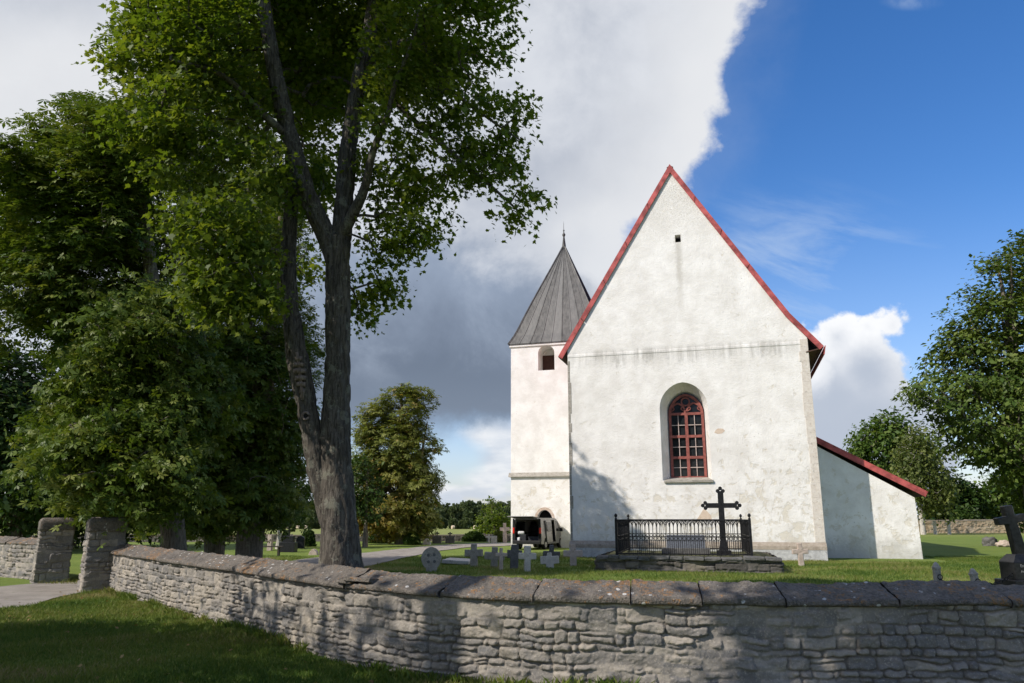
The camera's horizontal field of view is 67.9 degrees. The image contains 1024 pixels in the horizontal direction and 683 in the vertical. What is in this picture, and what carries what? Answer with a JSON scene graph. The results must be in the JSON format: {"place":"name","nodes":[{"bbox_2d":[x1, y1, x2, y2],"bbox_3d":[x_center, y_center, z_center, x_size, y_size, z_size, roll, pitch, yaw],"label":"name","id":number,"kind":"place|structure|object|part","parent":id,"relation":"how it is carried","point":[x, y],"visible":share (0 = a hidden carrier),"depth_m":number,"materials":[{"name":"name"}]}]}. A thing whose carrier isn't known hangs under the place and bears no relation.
{"place":"outdoors","nodes":[
{"label":"outdoors","id":0,"kind":"place"},
{"bbox_2d":[0,582,78,607],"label":"entrance path","id":1,"kind":"structure","parent":0,"point":[22,594],"depth_m":19.76,"materials":[{"name":"grey gravel"}]},
{"bbox_2d":[0,589,492,682],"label":"grass","id":2,"kind":"structure","parent":0,"point":[67,606],"depth_m":11.02,"materials":[{"name":"green plant"}]},
{"bbox_2d":[293,543,510,566],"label":"gravel path","id":3,"kind":"structure","parent":0,"point":[371,558],"depth_m":41.36,"materials":[{"name":"grey gravel"}]},
{"bbox_2d":[0,527,1023,682],"bbox_3d":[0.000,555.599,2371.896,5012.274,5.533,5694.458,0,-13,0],"label":"ground","id":4,"kind":"structure","parent":0,"point":[955,544],"depth_m":35.70,"materials":[{"name":"green plant"}]},
{"bbox_2d":[0,536,76,579],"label":"boundary wall","id":5,"kind":"structure","parent":4,"relation":"on","point":[16,556],"depth_m":24.91,"materials":[{"name":"stone"}]},
{"bbox_2d":[0,304,85,537],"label":"broadleaf tree","id":6,"kind":"object","parent":4,"relation":"on","point":[14,400],"visible":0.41,"depth_m":42.70,"materials":[{"name":"green plant"}]},
{"bbox_2d":[29,518,75,583],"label":"gate pier","id":7,"kind":"structure","parent":4,"relation":"on","point":[52,556],"depth_m":23.19,"materials":[{"name":"stone"}]},
{"bbox_2d":[0,492,196,547],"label":"broadleaf tree","id":8,"kind":"object","parent":4,"relation":"on","point":[77,534],"visible":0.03,"depth_m":49.51,"materials":[{"name":"green plant"}]},
{"bbox_2d":[77,517,128,591],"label":"gate pier","id":9,"kind":"structure","parent":4,"relation":"on","point":[95,569],"depth_m":20.23,"materials":[{"name":"stone"}]},
{"bbox_2d":[0,13,254,550],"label":"chestnut tree","id":10,"kind":"object","parent":4,"relation":"on","point":[125,426],"visible":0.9,"depth_m":22.33,"materials":[{"name":"green plant"}]},
{"bbox_2d":[0,590,373,682],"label":"fallen leaves","id":11,"kind":"object","parent":4,"relation":"on","point":[123,654],"visible":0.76,"depth_m":11.37,"materials":[{"name":"brown plant"}]},
{"bbox_2d":[76,79,335,554],"bbox_3d":[-12.674,-1.458,32.712,10.116,21.767,10.739,0,-13,0],"label":"chestnut tree","id":12,"kind":"object","parent":4,"relation":"on","point":[210,547],"visible":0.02,"depth_m":32.44,"materials":[{"name":"green plant"}]},
{"bbox_2d":[153,190,325,557],"bbox_3d":[-10.265,0.825,29.015,7.364,15.684,9.775,6,-15,-26],"label":"chestnut tree","id":13,"kind":"object","parent":4,"relation":"on","point":[257,484],"visible":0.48,"depth_m":26.45,"materials":[{"name":"green plant"}]},
{"bbox_2d":[0,500,510,528],"bbox_3d":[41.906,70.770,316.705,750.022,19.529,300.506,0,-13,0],"label":"wood","id":14,"kind":"object","parent":4,"relation":"on","point":[460,515],"visible":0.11,"depth_m":417.26,"materials":[{"name":"green plant"}]},
{"bbox_2d":[22,534,510,541],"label":"boundary wall","id":15,"kind":"structure","parent":4,"relation":"on","point":[458,537],"depth_m":62.57,"materials":[{"name":"stone"}]},
{"bbox_2d":[267,534,273,550],"bbox_3d":[-14.459,12.061,45.452,0.256,1.053,0.368,0,-13,0],"label":"headstone","id":16,"kind":"object","parent":4,"relation":"on","point":[271,536],"visible":0.7,"depth_m":45.31,"materials":[{"name":"grey stone"}]},
{"bbox_2d":[263,546,283,555],"bbox_3d":[-12.408,10.649,38.591,1.500,0.505,0.430,1,-13,-6],"label":"bench","id":17,"kind":"object","parent":4,"relation":"on","point":[278,550],"visible":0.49,"depth_m":38.48,"materials":[{"name":"brown wood"}]},
{"bbox_2d":[279,524,297,551],"bbox_3d":[-12.797,11.304,43.572,0.900,1.586,0.700,0,-13,0],"label":"grave monument","id":18,"kind":"object","parent":4,"relation":"on","point":[290,545],"visible":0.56,"depth_m":43.17,"materials":[{"name":"black stone"}]},
{"bbox_2d":[275,461,313,548],"bbox_3d":[-14.695,9.569,47.947,5.487,7.150,4.450,6,-14,-23],"label":"young tree","id":19,"kind":"object","parent":4,"relation":"on","point":[278,540],"visible":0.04,"depth_m":47.45,"materials":[{"name":"green plant"}]},
{"bbox_2d":[296,536,304,547],"bbox_3d":[-13.548,12.899,48.685,0.526,0.860,0.257,0,-13,0],"label":"headstone","id":20,"kind":"object","parent":4,"relation":"on","point":[300,540],"visible":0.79,"depth_m":48.60,"materials":[{"name":"black stone"}]},
{"bbox_2d":[302,529,316,546],"bbox_3d":[-13.737,13.276,51.218,1.256,1.245,1.026,0,-13,0],"label":"shrub","id":21,"kind":"object","parent":4,"relation":"on","point":[310,540],"visible":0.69,"depth_m":51.03,"materials":[{"name":"green plant"}]},
{"bbox_2d":[309,549,318,554],"bbox_3d":[-10.459,11.156,40.091,0.483,0.407,0.412,0,-13,0],"label":"headstone","id":22,"kind":"object","parent":4,"relation":"on","point":[313,552],"visible":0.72,"depth_m":39.91,"materials":[{"name":"beige stone"}]},
{"bbox_2d":[71,0,557,567],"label":"maple tree","id":23,"kind":"object","parent":4,"relation":"on","point":[301,68],"visible":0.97,"depth_m":13.18,"materials":[{"name":"green plant"}]},
{"bbox_2d":[351,453,392,546],"bbox_3d":[-9.861,10.666,50.898,3.819,6.349,3.209,0,-13,0],"label":"young tree","id":24,"kind":"object","parent":4,"relation":"on","point":[366,502],"visible":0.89,"depth_m":50.61,"materials":[{"name":"green plant"}]},
{"bbox_2d":[99,586,656,682],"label":"weeds","id":25,"kind":"object","parent":4,"relation":"on","point":[271,638],"visible":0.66,"depth_m":9.60,"materials":[{"name":"green plant"}]},
{"bbox_2d":[368,529,387,542],"bbox_3d":[-10.525,15.140,59.424,1.675,1.451,1.336,0,-13,0],"label":"shrub","id":26,"kind":"object","parent":4,"relation":"on","point":[371,537],"visible":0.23,"depth_m":58.97,"materials":[{"name":"green plant"}]},
{"bbox_2d":[350,381,448,544],"bbox_3d":[-8.900,9.264,57.586,8.603,12.593,7.326,0,-13,0],"label":"chestnut tree","id":27,"kind":"object","parent":4,"relation":"on","point":[408,474],"visible":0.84,"depth_m":56.22,"materials":[{"name":"green plant"}]},
{"bbox_2d":[402,532,421,544],"bbox_3d":[-7.222,14.298,55.001,1.477,1.055,1.114,0,-13,0],"label":"shrub","id":28,"kind":"object","parent":4,"relation":"on","point":[408,539],"visible":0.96,"depth_m":54.70,"materials":[{"name":"green plant"}]},
{"bbox_2d":[423,538,430,544],"bbox_3d":[-6.266,14.782,55.976,0.605,0.541,0.505,0,-13,0],"label":"headstone","id":29,"kind":"object","parent":4,"relation":"on","point":[425,542],"visible":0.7,"depth_m":55.74,"materials":[{"name":"grey stone"}]},
{"bbox_2d":[421,547,440,571],"bbox_3d":[-2.954,8.023,27.827,0.741,0.965,0.174,-1,-17,-8],"label":"wheel stone","id":30,"kind":"object","parent":4,"relation":"on","point":[431,559],"visible":0.99,"depth_m":27.77,"materials":[{"name":"grey stone"}]},
{"bbox_2d":[432,531,441,542],"bbox_3d":[-5.814,15.234,58.911,0.703,0.982,0.316,0,-13,0],"label":"headstone","id":31,"kind":"object","parent":4,"relation":"on","point":[436,539],"visible":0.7,"depth_m":58.76,"materials":[{"name":"grey stone"}]},
{"bbox_2d":[445,532,454,542],"bbox_3d":[-4.843,15.367,59.380,0.717,0.936,0.318,0,-13,0],"label":"headstone","id":32,"kind":"object","parent":4,"relation":"on","point":[449,539],"visible":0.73,"depth_m":59.22,"materials":[{"name":"grey stone"}]},
{"bbox_2d":[442,558,469,564],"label":"grave slab","id":33,"kind":"structure","parent":4,"relation":"on","point":[463,561],"depth_m":32.02,"materials":[{"name":"grey stone"}]},
{"bbox_2d":[464,544,482,566],"bbox_3d":[-1.539,8.710,30.671,0.749,1.040,0.193,-4,-17,11],"label":"grave cross","id":34,"kind":"object","parent":4,"relation":"on","point":[473,553],"visible":0.87,"depth_m":30.62,"materials":[{"name":"grey stone"}]},
{"bbox_2d":[461,531,486,541],"bbox_3d":[-3.173,16.246,63.189,2.209,1.015,1.900,0,-13,0],"label":"shrub","id":35,"kind":"object","parent":4,"relation":"on","point":[474,536],"visible":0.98,"depth_m":62.65,"materials":[{"name":"green plant"}]},
{"bbox_2d":[471,495,510,533],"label":"young tree","id":36,"kind":"object","parent":4,"relation":"on","point":[494,524],"visible":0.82,"depth_m":73.66,"materials":[{"name":"green plant"}]},
{"bbox_2d":[491,536,496,542],"bbox_3d":[-1.422,15.677,60.008,0.479,0.627,0.210,0,-13,0],"label":"headstone","id":37,"kind":"object","parent":4,"relation":"on","point":[493,539],"visible":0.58,"depth_m":59.92,"materials":[{"name":"grey stone"}]},
{"bbox_2d":[484,547,504,566],"bbox_3d":[-0.702,8.670,30.301,0.819,0.929,0.191,2,-8,3],"label":"grave cross","id":38,"kind":"object","parent":4,"relation":"on","point":[492,557],"visible":0.75,"depth_m":30.23,"materials":[{"name":"grey stone"}]},
{"bbox_2d":[493,529,502,541],"bbox_3d":[-1.158,15.850,61.880,0.969,1.143,0.858,0,-13,0],"label":"shrub","id":39,"kind":"object","parent":4,"relation":"on","point":[498,534],"visible":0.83,"depth_m":61.72,"materials":[{"name":"green plant"}]},
{"bbox_2d":[495,548,506,569],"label":"grave cross","id":40,"kind":"object","parent":4,"relation":"on","point":[501,554],"visible":0.84,"depth_m":28.57,"materials":[{"name":"grey stone"}]},
{"bbox_2d":[500,523,509,542],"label":"grave cross","id":41,"kind":"object","parent":4,"relation":"on","point":[504,529],"visible":0.87,"depth_m":58.12,"materials":[{"name":"grey stone"}]},
{"bbox_2d":[507,544,521,568],"bbox_3d":[0.093,8.493,29.747,0.599,1.068,0.194,3,-16,-1],"label":"grave cross","id":42,"kind":"object","parent":4,"relation":"on","point":[512,553],"visible":0.7,"depth_m":29.70,"materials":[{"name":"grey stone"}]},
{"bbox_2d":[37,554,1004,583],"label":"churchyard grass","id":43,"kind":"structure","parent":4,"relation":"on","point":[904,569],"depth_m":27.34,"materials":[{"name":"green plant"}]},
{"bbox_2d":[518,546,535,571],"bbox_3d":[0.562,8.087,28.045,0.662,1.056,0.164,3,-12,-7],"label":"grave cross","id":44,"kind":"object","parent":4,"relation":"on","point":[527,555],"visible":0.85,"depth_m":28.00,"materials":[{"name":"grey stone"}]},
{"bbox_2d":[507,516,562,549],"bbox_3d":[1.595,12.252,48.759,2.320,2.039,6.076,-5,-14,21],"label":"van","id":45,"kind":"object","parent":4,"relation":"on","point":[535,531],"visible":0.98,"depth_m":47.78,"materials":[{"name":"silver metal"}]},
{"bbox_3d":[0.526,11.803,48.509,0.092,0.640,1.650,-5,-14,21],"label":"side window","id":46,"kind":"part","parent":45,"relation":"part of","materials":[{"name":"black glass"}]},
{"bbox_3d":[2.353,11.999,48.113,0.180,1.320,1.070,-5,-14,21],"label":"sliding door","id":47,"kind":"part","parent":45,"relation":"part of","materials":[{"name":"silver metal"}]},
{"bbox_3d":[3.003,12.134,50.022,0.092,0.640,1.000,-5,-14,21],"label":"side window","id":48,"kind":"part","parent":45,"relation":"part of","materials":[{"name":"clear glass"}]},
{"bbox_2d":[540,552,558,567],"bbox_3d":[1.494,8.713,30.004,0.737,0.741,0.172,-5,-15,8],"label":"grave cross","id":49,"kind":"object","parent":4,"relation":"on","point":[549,560],"visible":0.81,"depth_m":29.95,"materials":[{"name":"grey stone"}]},
{"bbox_2d":[543,545,559,557],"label":"grave cross","id":50,"kind":"object","parent":4,"relation":"on","point":[552,551],"visible":0.59,"depth_m":32.23,"materials":[{"name":"grey stone"}]},
{"bbox_2d":[109,543,1023,682],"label":"boundary wall","id":51,"kind":"structure","parent":4,"relation":"on","point":[897,631],"depth_m":8.61,"materials":[{"name":"stone"}]},
{"bbox_2d":[563,544,582,565],"bbox_3d":[2.513,8.867,31.305,0.801,1.023,0.167,0,-16,4],"label":"grave cross","id":52,"kind":"object","parent":4,"relation":"on","point":[573,553],"visible":0.84,"depth_m":31.26,"materials":[{"name":"grey stone"}]},
{"bbox_2d":[594,550,784,572],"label":"grave kerb","id":53,"kind":"structure","parent":4,"relation":"on","point":[762,562],"depth_m":27.78,"materials":[{"name":"grey stone"}]},
{"bbox_2d":[614,513,752,555],"bbox_3d":[6.986,7.856,30.992,5.010,1.630,5.718,-3,-13,13],"label":"iron railing","id":54,"kind":"object","parent":53,"relation":"on","point":[623,539],"visible":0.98,"depth_m":28.56,"materials":[{"name":"black metal"}]},
{"bbox_2d":[662,535,709,553],"bbox_3d":[7.114,8.340,31.120,1.900,0.812,0.700,-3,-13,13],"label":"headstone","id":55,"kind":"object","parent":53,"relation":"on","point":[687,548],"visible":0.63,"depth_m":30.97,"materials":[{"name":"grey stone"}]},
{"bbox_2d":[701,487,741,555],"bbox_3d":[8.231,7.071,29.772,1.550,2.735,0.400,-3,-13,13],"label":"iron cross","id":56,"kind":"object","parent":53,"relation":"on","point":[720,505],"visible":0.82,"depth_m":29.79,"materials":[{"name":"black metal"}]},
{"bbox_2d":[508,164,927,560],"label":"church","id":57,"kind":"structure","parent":4,"relation":"on","point":[666,371],"depth_m":38.49,"materials":[{"name":"paint"}]},
{"bbox_2d":[539,510,552,546],"bbox_3d":[2.329,12.638,51.147,1.060,2.520,0.060,-4,-14,16],"label":"tower door","id":58,"kind":"structure","parent":57,"relation":"in","point":[545,514],"depth_m":51.33,"materials":[{"name":"black wood"}]},
{"bbox_2d":[664,393,712,482],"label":"window","id":59,"kind":"structure","parent":57,"relation":"in","point":[686,412],"depth_m":38.51,"materials":[{"name":"red wood"}]},
{"bbox_2d":[792,543,808,565],"bbox_3d":[11.884,8.843,31.296,0.658,1.063,0.153,-2,-14,2],"label":"grave cross","id":60,"kind":"object","parent":4,"relation":"on","point":[799,551],"visible":0.86,"depth_m":31.26,"materials":[{"name":"beige stone"}]},
{"bbox_2d":[842,405,950,480],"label":"broadleaf tree","id":61,"kind":"object","parent":4,"relation":"on","point":[868,447],"visible":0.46,"depth_m":106.30,"materials":[{"name":"green plant"}]},
{"bbox_2d":[886,419,965,534],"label":"birch tree","id":62,"kind":"object","parent":4,"relation":"on","point":[918,470],"visible":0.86,"depth_m":89.58,"materials":[{"name":"green plant"}]},
{"bbox_2d":[931,521,936,533],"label":"grave post","id":63,"kind":"object","parent":4,"relation":"on","point":[933,523],"visible":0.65,"depth_m":90.28,"materials":[{"name":"grey stone"}]},
{"bbox_2d":[931,562,942,580],"bbox_3d":[10.826,6.071,19.311,0.224,0.899,0.256,0,-13,0],"label":"chain post","id":64,"kind":"object","parent":4,"relation":"on","point":[936,570],"visible":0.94,"depth_m":19.30,"materials":[{"name":"grey stone"}]},
{"bbox_2d":[945,522,950,533],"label":"grave post","id":65,"kind":"object","parent":4,"relation":"on","point":[948,529],"visible":0.66,"depth_m":90.24,"materials":[{"name":"grey stone"}]},
{"bbox_2d":[889,229,1023,533],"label":"ash tree","id":66,"kind":"object","parent":4,"relation":"on","point":[1000,441],"visible":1,"depth_m":49.77,"materials":[{"name":"green plant"}]},
{"bbox_2d":[916,473,999,519],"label":"broadleaf tree","id":67,"kind":"object","parent":4,"relation":"on","point":[977,501],"visible":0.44,"depth_m":105.78,"materials":[{"name":"green plant"}]},
{"bbox_2d":[949,505,980,519],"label":"shrub","id":68,"kind":"object","parent":4,"relation":"on","point":[966,512],"visible":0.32,"depth_m":102.15,"materials":[{"name":"green plant"}]},
{"bbox_2d":[918,519,1023,532],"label":"boundary wall","id":69,"kind":"structure","parent":4,"relation":"on","point":[977,526],"depth_m":97.78,"materials":[{"name":"beige stone"}]},
{"bbox_2d":[968,568,980,580],"bbox_3d":[11.429,5.986,18.715,0.224,0.780,0.256,-6,-13,-1],"label":"chain post","id":70,"kind":"object","parent":4,"relation":"on","point":[973,574],"visible":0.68,"depth_m":18.71,"materials":[{"name":"grey stone"}]},
{"bbox_2d":[989,573,1012,584],"bbox_3d":[11.960,5.875,18.767,1.088,0.310,0.087,4,-14,-15],"label":"chain","id":71,"kind":"object","parent":70,"relation":"hanging from","point":[1003,580],"visible":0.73,"depth_m":18.79,"materials":[{"name":"black metal"}]},
{"bbox_2d":[982,536,997,545],"bbox_3d":[33.379,14.063,52.974,1.022,0.919,0.949,-12,-18,42],"label":"boulder","id":72,"kind":"object","parent":4,"relation":"on","point":[989,541],"visible":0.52,"depth_m":52.75,"materials":[{"name":"grey stone"}]},
{"bbox_2d":[973,466,1023,517],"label":"broadleaf tree","id":73,"kind":"object","parent":4,"relation":"on","point":[996,502],"visible":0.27,"depth_m":108.11,"materials":[{"name":"green plant"}]},
{"bbox_2d":[995,540,1009,546],"bbox_3d":[33.094,13.686,51.122,1.041,0.681,0.763,0,-13,0],"label":"boulder","id":74,"kind":"object","parent":4,"relation":"on","point":[1002,543],"visible":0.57,"depth_m":50.93,"materials":[{"name":"beige stone"}]},
{"bbox_2d":[993,505,1023,584],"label":"grave monument","id":75,"kind":"object","parent":4,"relation":"on","point":[1010,520],"visible":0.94,"depth_m":19.28,"materials":[{"name":"black stone"}]},
{"bbox_2d":[0,0,1023,518],"label":"sky","id":76,"kind":"structure","parent":0,"point":[856,154],"materials":[{"name":"blue"}]}
]}

